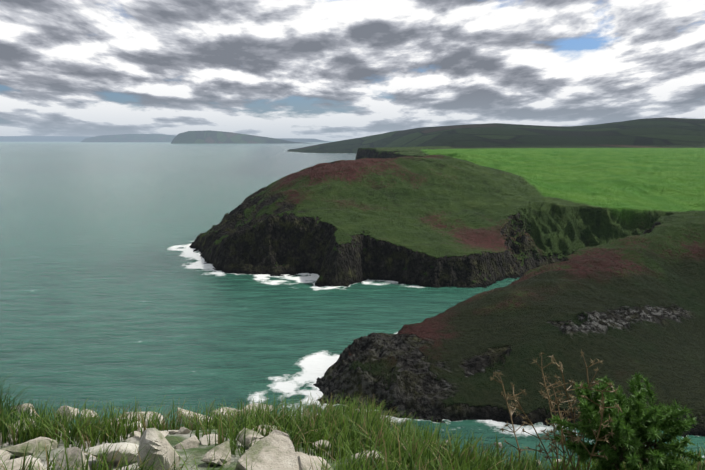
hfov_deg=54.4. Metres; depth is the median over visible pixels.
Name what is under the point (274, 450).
rocks
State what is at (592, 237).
terrain
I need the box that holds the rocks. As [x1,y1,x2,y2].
[0,403,562,469]
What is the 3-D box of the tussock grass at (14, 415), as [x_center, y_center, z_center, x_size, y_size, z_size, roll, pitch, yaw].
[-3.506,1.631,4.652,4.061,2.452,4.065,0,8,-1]
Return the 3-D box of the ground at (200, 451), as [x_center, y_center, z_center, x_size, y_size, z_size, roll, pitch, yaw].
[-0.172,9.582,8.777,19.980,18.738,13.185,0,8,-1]
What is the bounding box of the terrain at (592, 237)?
[0,117,704,466]
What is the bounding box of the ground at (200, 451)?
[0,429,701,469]
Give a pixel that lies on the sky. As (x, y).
(326, 70)
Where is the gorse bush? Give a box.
[490,349,704,469]
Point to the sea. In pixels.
(116, 288)
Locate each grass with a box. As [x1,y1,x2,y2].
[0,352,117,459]
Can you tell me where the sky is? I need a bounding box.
[0,0,704,140]
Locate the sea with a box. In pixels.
[0,141,704,469]
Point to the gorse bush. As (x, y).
(618, 427)

